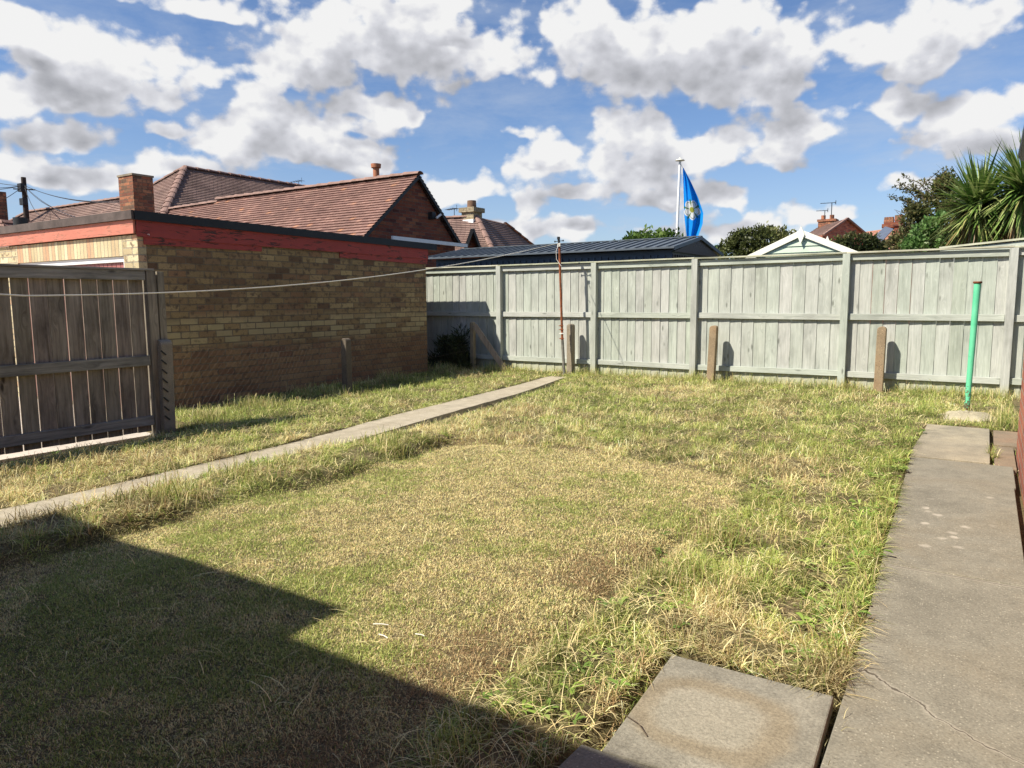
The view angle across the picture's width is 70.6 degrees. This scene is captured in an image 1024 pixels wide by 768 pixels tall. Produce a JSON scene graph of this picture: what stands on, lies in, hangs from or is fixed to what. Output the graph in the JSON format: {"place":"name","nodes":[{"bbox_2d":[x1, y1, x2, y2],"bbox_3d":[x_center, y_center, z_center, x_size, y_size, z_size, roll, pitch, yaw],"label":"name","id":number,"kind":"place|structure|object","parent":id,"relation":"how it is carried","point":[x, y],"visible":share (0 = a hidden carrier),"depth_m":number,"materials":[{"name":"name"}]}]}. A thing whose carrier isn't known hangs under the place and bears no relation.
{"place":"outdoors","nodes":[
{"label":"outdoors","id":0,"kind":"place"},
{"bbox_2d":[12,217,28,224],"bbox_3d":[-8.041,-2.511,11.858,0.220,0.420,0.214,4,8,33],"label":"vent pot","id":1,"kind":"object","parent":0,"point":[19,220],"visible":0.4,"depth_m":11.75,"materials":[{"name":"metal"}]},
{"bbox_2d":[0,398,150,463],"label":"driveway","id":2,"kind":"structure","parent":0,"point":[62,448],"depth_m":6.61,"materials":[{"name":"concrete"}]},
{"bbox_2d":[0,376,564,526],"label":"path","id":3,"kind":"structure","parent":0,"point":[441,412],"depth_m":6.67,"materials":[{"name":"concrete"}]},
{"bbox_2d":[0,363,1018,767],"bbox_3d":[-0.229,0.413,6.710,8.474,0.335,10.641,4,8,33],"label":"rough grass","id":4,"kind":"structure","parent":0,"point":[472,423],"depth_m":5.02,"materials":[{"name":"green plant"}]},
{"bbox_2d":[0,318,1023,767],"bbox_3d":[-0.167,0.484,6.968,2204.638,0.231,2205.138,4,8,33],"label":"ground","id":5,"kind":"structure","parent":0,"point":[600,728],"depth_m":3.06,"materials":[{"name":"green plant"}]},
{"bbox_2d":[0,192,32,247],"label":"house","id":6,"kind":"structure","parent":5,"relation":"on","point":[4,221],"depth_m":17.68,"materials":[{"name":"brick"}]},
{"bbox_2d":[0,177,119,221],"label":"telegraph pole","id":7,"kind":"object","parent":5,"relation":"on","point":[23,189],"visible":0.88,"depth_m":27.57,"materials":[{"name":"dark timber"}]},
{"bbox_2d":[0,264,167,454],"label":"boarded fence","id":8,"kind":"object","parent":5,"relation":"on","point":[139,330],"visible":0.84,"depth_m":6.38,"materials":[{"name":"wood"}]},
{"bbox_2d":[157,339,175,434],"bbox_3d":[-3.371,0.058,7.037,0.131,0.980,0.139,4,8,33],"label":"concrete post","id":9,"kind":"object","parent":5,"relation":"on","point":[166,382],"visible":0.79,"depth_m":6.99,"materials":[{"name":"concrete"}]},
{"bbox_2d":[0,210,436,408],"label":"garage","id":10,"kind":"structure","parent":5,"relation":"on","point":[185,253],"depth_m":9.53,"materials":[{"name":"brick"}]},
{"bbox_2d":[27,262,123,403],"bbox_3d":[-5.483,-0.610,9.147,2.488,1.759,0.043,4,8,33],"label":"garage door","id":11,"kind":"structure","parent":10,"relation":"in","point":[121,265],"depth_m":8.72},
{"bbox_2d":[10,163,467,267],"bbox_3d":[-10.444,-4.958,26.722,24.382,6.828,17.189,4,8,33],"label":"bungalow","id":12,"kind":"object","parent":5,"relation":"on","point":[404,206],"visible":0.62,"depth_m":18.44,"materials":[{"name":"red tile"}]},
{"bbox_2d":[172,331,467,421],"bbox_3d":[-2.046,-0.308,9.907,0.128,0.782,6.294,3,7,24],"label":"wire fence","id":13,"kind":"object","parent":5,"relation":"on","point":[184,385],"visible":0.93,"depth_m":8.90,"materials":[{"name":"grey metal"}]},
{"bbox_2d":[341,338,352,392],"bbox_3d":[-2.222,-0.195,9.728,0.108,0.840,0.108,4,8,33],"label":"concrete post","id":14,"kind":"object","parent":5,"relation":"on","point":[347,358],"visible":0.68,"depth_m":9.68,"materials":[{"name":"grey concrete"}]},
{"bbox_2d":[427,323,477,369],"bbox_3d":[-1.131,-0.562,12.979,1.228,1.164,0.674,4,8,33],"label":"shrub","id":15,"kind":"object","parent":5,"relation":"on","point":[442,346],"visible":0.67,"depth_m":12.80,"materials":[{"name":"green plant"}]},
{"bbox_2d":[470,322,475,368],"bbox_3d":[-0.690,-0.617,12.749,0.081,0.953,0.080,4,8,33],"label":"wooden post","id":16,"kind":"object","parent":5,"relation":"on","point":[472,344],"visible":0.69,"depth_m":12.71,"materials":[{"name":"wood"}]},
{"bbox_2d":[16,372,934,746],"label":"weeds","id":17,"kind":"object","parent":5,"relation":"on","point":[830,620],"visible":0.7,"depth_m":3.07,"materials":[{"name":"green plant"}]},
{"bbox_2d":[472,324,505,369],"bbox_3d":[-0.390,-0.634,12.537,0.654,0.821,0.050,3,7,23],"label":"timber prop","id":18,"kind":"object","parent":5,"relation":"on","point":[487,344],"visible":0.8,"depth_m":12.53,"materials":[{"name":"brown wood"}]},
{"bbox_2d":[446,200,534,258],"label":"house","id":19,"kind":"structure","parent":5,"relation":"on","point":[471,227],"depth_m":24.43,"materials":[{"name":"brown tile"}]},
{"bbox_2d":[554,237,565,374],"bbox_3d":[0.766,-1.177,11.557,0.221,2.316,0.072,4,8,33],"label":"clothes pole","id":20,"kind":"object","parent":5,"relation":"on","point":[561,308],"visible":0.98,"depth_m":11.53,"materials":[{"name":"grey metal"}]},
{"bbox_2d":[0,243,557,296],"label":"washing line","id":21,"kind":"object","parent":20,"relation":"attached to","point":[247,288],"visible":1,"depth_m":5.90,"materials":[{"name":"white plastic"}]},
{"bbox_2d":[567,324,574,373],"bbox_3d":[0.958,-0.507,11.774,0.098,0.942,0.120,4,8,33],"label":"concrete post","id":22,"kind":"object","parent":5,"relation":"on","point":[570,347],"visible":0.67,"depth_m":11.72,"materials":[{"name":"beige concrete"}]},
{"bbox_2d":[428,236,723,348],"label":"metal shed","id":23,"kind":"structure","parent":5,"relation":"on","point":[667,247],"depth_m":13.22,"materials":[{"name":"grey metal"}]},
{"bbox_2d":[135,361,1019,610],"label":"tall grass","id":24,"kind":"structure","parent":5,"relation":"on","point":[1007,423],"depth_m":5.72,"materials":[{"name":"green plant"}]},
{"bbox_2d":[558,745,648,767],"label":"paving slab","id":25,"kind":"structure","parent":5,"relation":"on","point":[582,756],"depth_m":1.93,"materials":[{"name":"concrete"}]},
{"bbox_2d":[614,223,683,241],"bbox_3d":[3.095,-2.133,16.614,1.685,3.037,1.466,4,8,33],"label":"bush","id":26,"kind":"object","parent":5,"relation":"on","point":[658,233],"visible":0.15,"depth_m":16.32,"materials":[{"name":"green plant"}]},
{"bbox_2d":[675,158,684,236],"bbox_3d":[4.425,-3.495,19.229,0.262,4.895,0.252,-4,8,-30],"label":"flagpole","id":27,"kind":"object","parent":5,"relation":"on","point":[679,160],"visible":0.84,"depth_m":19.04,"materials":[{"name":"white metal"}]},
{"bbox_2d":[683,168,702,235],"bbox_3d":[4.741,-4.751,18.988,0.534,1.836,0.234,0,7,4],"label":"flag","id":28,"kind":"object","parent":27,"relation":"hanging from","point":[693,213],"visible":0.98,"depth_m":19.00,"materials":[{"name":"fabric"}]},
{"bbox_2d":[706,325,717,381],"bbox_3d":[2.899,-0.371,10.477,0.136,0.952,0.100,4,8,33],"label":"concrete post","id":29,"kind":"object","parent":5,"relation":"on","point":[712,350],"visible":0.7,"depth_m":10.43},
{"bbox_2d":[602,655,833,767],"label":"paving slab","id":30,"kind":"structure","parent":5,"relation":"on","point":[687,713],"depth_m":2.09,"materials":[{"name":"concrete"}]},
{"bbox_2d":[624,714,646,735],"bbox_3d":[0.356,0.974,2.076,0.008,0.011,0.118,-3,7,-24],"label":"twig","id":31,"kind":"object","parent":30,"relation":"on","point":[638,723],"visible":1,"depth_m":2.07,"materials":[{"name":"brown wood"}]},
{"bbox_2d":[426,245,1023,398],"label":"timber fence","id":32,"kind":"object","parent":5,"relation":"on","point":[616,316],"visible":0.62,"depth_m":10.25,"materials":[{"name":"grey wood"}]},
{"bbox_2d":[717,220,797,258],"bbox_3d":[5.469,-2.087,16.035,1.939,3.062,1.248,-1,7,-6],"label":"bush","id":33,"kind":"object","parent":5,"relation":"on","point":[741,242],"visible":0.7,"depth_m":15.74,"materials":[{"name":"green plant"}]},
{"bbox_2d":[747,226,862,373],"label":"summerhouse","id":34,"kind":"structure","parent":5,"relation":"on","point":[800,241],"depth_m":12.09,"materials":[{"name":"wood"}]},
{"bbox_2d":[809,202,866,243],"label":"house","id":35,"kind":"structure","parent":5,"relation":"on","point":[831,227],"depth_m":37.70,"materials":[{"name":"red brick"}]},
{"bbox_2d":[832,229,888,262],"bbox_3d":[7.617,-2.019,16.172,1.389,2.858,0.951,4,8,33],"label":"bush","id":36,"kind":"object","parent":5,"relation":"on","point":[871,242],"visible":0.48,"depth_m":15.79,"materials":[{"name":"green plant"}]},
{"bbox_2d":[873,326,886,392],"bbox_3d":[4.739,-0.255,9.316,0.114,0.971,0.100,4,8,33],"label":"wooden post","id":37,"kind":"object","parent":5,"relation":"on","point":[880,357],"visible":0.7,"depth_m":9.27,"materials":[{"name":"beige wood"}]},
{"bbox_2d":[867,215,911,313],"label":"house","id":38,"kind":"structure","parent":5,"relation":"on","point":[889,225],"depth_m":37.15,"materials":[{"name":"red brick"}]},
{"bbox_2d":[883,166,967,336],"bbox_3d":[7.472,-2.017,12.871,1.684,3.623,0.882,4,8,33],"label":"shrub","id":39,"kind":"object","parent":5,"relation":"on","point":[910,217],"visible":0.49,"depth_m":12.77,"materials":[{"name":"green plant"}]},
{"bbox_2d":[897,210,963,270],"bbox_3d":[7.081,-1.525,12.213,1.149,2.804,0.835,4,8,33],"label":"shrub","id":40,"kind":"object","parent":5,"relation":"on","point":[920,236],"visible":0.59,"depth_m":12.00,"materials":[{"name":"green plant"}]},
{"bbox_2d":[939,410,992,421],"bbox_3d":[4.668,0.337,7.382,0.709,0.124,0.772,4,8,33],"label":"concrete footing","id":41,"kind":"object","parent":5,"relation":"on","point":[962,415],"visible":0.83,"depth_m":7.28,"materials":[{"name":"grey concrete"}]},
{"bbox_2d":[916,142,1023,248],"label":"palm tree","id":42,"kind":"object","parent":5,"relation":"on","point":[960,223],"visible":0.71,"depth_m":10.40,"materials":[{"name":"green plant"}]},
{"bbox_2d":[964,281,981,410],"bbox_3d":[4.888,-0.340,7.675,0.091,1.483,0.086,4,8,33],"label":"clothes pole","id":43,"kind":"object","parent":5,"relation":"on","point":[974,322],"visible":0.84,"depth_m":7.65,"materials":[{"name":"green metal"}]},
{"bbox_2d":[932,238,1023,397],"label":"timber fence","id":44,"kind":"object","parent":5,"relation":"on","point":[1018,242],"visible":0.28,"depth_m":9.21,"materials":[{"name":"grey wood"}]},
{"bbox_2d":[958,130,1023,242],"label":"palm tree","id":45,"kind":"object","parent":5,"relation":"on","point":[1014,176],"visible":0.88,"depth_m":9.97,"materials":[{"name":"green plant"}]},
{"bbox_2d":[1016,127,1023,505],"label":"house","id":46,"kind":"structure","parent":5,"relation":"on","point":[1020,453],"depth_m":5.28,"materials":[{"name":"red brick"}]},
{"bbox_2d":[0,0,1023,282],"label":"sky","id":47,"kind":"structure","parent":0,"point":[569,120],"materials":[{"name":"blue"}]},
{"bbox_2d":[820,457,1023,767],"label":"side path","id":48,"kind":"structure","parent":0,"point":[946,690],"depth_m":2.62,"materials":[{"name":"concrete"}]},
{"bbox_2d":[910,424,989,464],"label":"side path","id":49,"kind":"structure","parent":0,"point":[955,443],"depth_m":6.00,"materials":[{"name":"concrete"}]},
{"bbox_2d":[993,430,1017,475],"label":"side path","id":50,"kind":"structure","parent":0,"point":[1005,441],"depth_m":6.00,"materials":[{"name":"brown concrete"}]}
]}

